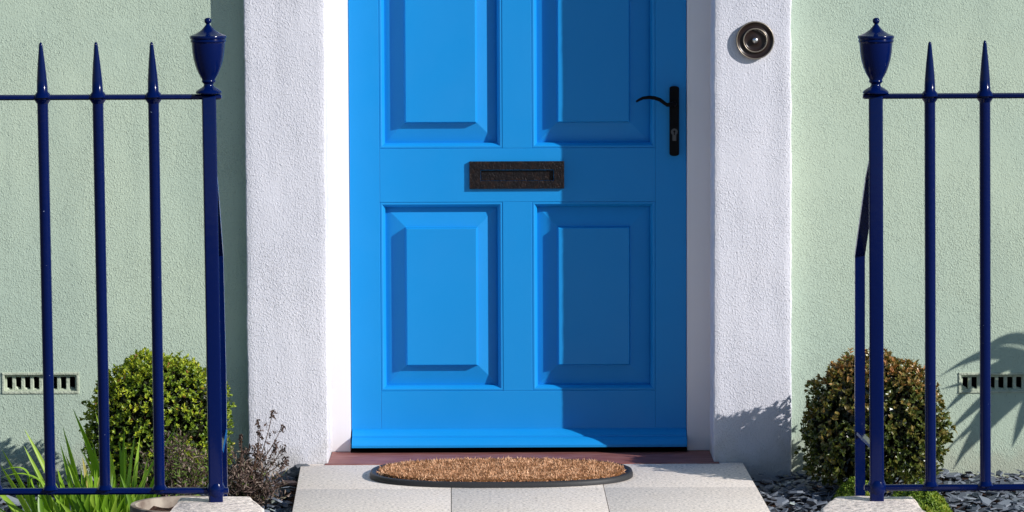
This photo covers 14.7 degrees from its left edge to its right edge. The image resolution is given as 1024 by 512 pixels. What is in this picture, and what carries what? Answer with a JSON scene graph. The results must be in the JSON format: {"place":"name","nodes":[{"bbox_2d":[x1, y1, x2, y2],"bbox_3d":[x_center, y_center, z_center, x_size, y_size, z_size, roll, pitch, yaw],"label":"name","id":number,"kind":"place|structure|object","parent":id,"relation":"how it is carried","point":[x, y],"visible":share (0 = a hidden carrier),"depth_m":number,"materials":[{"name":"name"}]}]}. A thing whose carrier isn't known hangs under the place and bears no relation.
{"place":"outdoors","nodes":[
{"label":"outdoors","id":0,"kind":"place"},
{"bbox_2d":[1,477,1023,511],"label":"planting bed","id":1,"kind":"object","parent":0,"point":[291,499],"depth_m":9.86,"materials":[{"name":"soil"}]},
{"bbox_2d":[130,496,205,511],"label":"plant pot","id":2,"kind":"object","parent":1,"relation":"on","point":[163,504],"visible":0.4,"depth_m":8.83,"materials":[{"name":"ceramic"}]},
{"bbox_2d":[170,496,263,511],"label":"stone block","id":3,"kind":"structure","parent":1,"relation":"on","point":[227,504],"depth_m":8.04,"materials":[{"name":"stone"}]},
{"bbox_2d":[0,18,228,502],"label":"railing","id":4,"kind":"object","parent":3,"relation":"on","point":[207,41],"visible":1,"depth_m":8.03,"materials":[{"name":"blue metal"}]},
{"bbox_2d":[286,464,309,481],"bbox_3d":[-0.534,0.550,10.071,0.079,0.050,0.050,0,6,0],"label":"rock","id":5,"kind":"object","parent":1,"relation":"on","point":[294,471],"visible":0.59,"depth_m":10.06,"materials":[{"name":"grey stone"}]},
{"bbox_2d":[0,468,1023,511],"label":"slate chippings","id":6,"kind":"object","parent":1,"relation":"on","point":[804,490],"visible":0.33,"depth_m":9.78,"materials":[{"name":"grey gravel"}]},
{"bbox_2d":[0,410,185,511],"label":"sword leaf plant","id":7,"kind":"object","parent":6,"relation":"on","point":[92,503],"visible":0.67,"depth_m":9.02,"materials":[{"name":"green plant"}]},
{"bbox_2d":[78,347,236,494],"bbox_3d":[-0.871,0.423,9.758,0.388,0.392,0.434,0,6,0],"label":"round bush","id":8,"kind":"object","parent":6,"relation":"on","point":[131,401],"visible":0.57,"depth_m":9.65,"materials":[{"name":"green plant"}]},
{"bbox_2d":[131,424,207,497],"bbox_3d":[-0.815,0.524,9.483,0.219,0.245,0.245,4,7,35],"label":"heather shrub","id":9,"kind":"object","parent":6,"relation":"on","point":[175,462],"visible":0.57,"depth_m":9.46,"materials":[{"name":"green plant"}]},
{"bbox_2d":[205,410,290,508],"bbox_3d":[-0.643,0.499,9.679,0.217,0.255,0.232,0,6,0],"label":"dried flower plant","id":10,"kind":"object","parent":6,"relation":"on","point":[246,481],"visible":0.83,"depth_m":9.66,"materials":[{"name":"brown plant"}]},
{"bbox_2d":[832,476,869,499],"bbox_3d":[0.840,0.572,9.640,0.144,0.081,0.217,0,6,0],"label":"ground cover plant","id":11,"kind":"object","parent":6,"relation":"on","point":[847,488],"visible":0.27,"depth_m":9.62,"materials":[{"name":"green plant"}]},
{"bbox_2d":[794,347,957,492],"bbox_3d":[0.896,0.414,9.826,0.400,0.383,0.412,0,6,0],"label":"round bush","id":12,"kind":"object","parent":6,"relation":"on","point":[828,432],"visible":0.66,"depth_m":9.72,"materials":[{"name":"green plant"}]},
{"bbox_2d":[821,496,925,511],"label":"stone block","id":13,"kind":"structure","parent":1,"relation":"on","point":[866,504],"depth_m":8.02,"materials":[{"name":"stone"}]},
{"bbox_2d":[855,18,1023,500],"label":"railing","id":14,"kind":"object","parent":13,"relation":"on","point":[875,41],"visible":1,"depth_m":8.04,"materials":[{"name":"blue metal"}]},
{"bbox_2d":[891,478,952,511],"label":"ground cover plant","id":15,"kind":"object","parent":1,"relation":"on","point":[931,501],"visible":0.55,"depth_m":9.38,"materials":[{"name":"green plant"}]},
{"bbox_2d":[292,462,769,511],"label":"path","id":16,"kind":"structure","parent":0,"point":[725,487],"depth_m":9.58,"materials":[{"name":"stone"}]},
{"bbox_2d":[370,456,632,487],"bbox_3d":[-0.026,0.531,9.888,0.654,0.028,0.408,0,6,0],"label":"doormat","id":17,"kind":"object","parent":16,"relation":"on","point":[498,472],"visible":1,"depth_m":9.82,"materials":[{"name":"brown fabric"}]},
{"label":"ground","id":18,"kind":"structure","parent":0,"visible":0},
{"bbox_2d":[0,0,1023,481],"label":"house","id":19,"kind":"structure","parent":18,"relation":"on","point":[616,230],"depth_m":10.12,"materials":[{"name":"green paint"}]},
{"bbox_2d":[348,0,686,447],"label":"door","id":20,"kind":"structure","parent":19,"relation":"in","point":[517,168],"depth_m":10.27,"materials":[{"name":"blue wood"}]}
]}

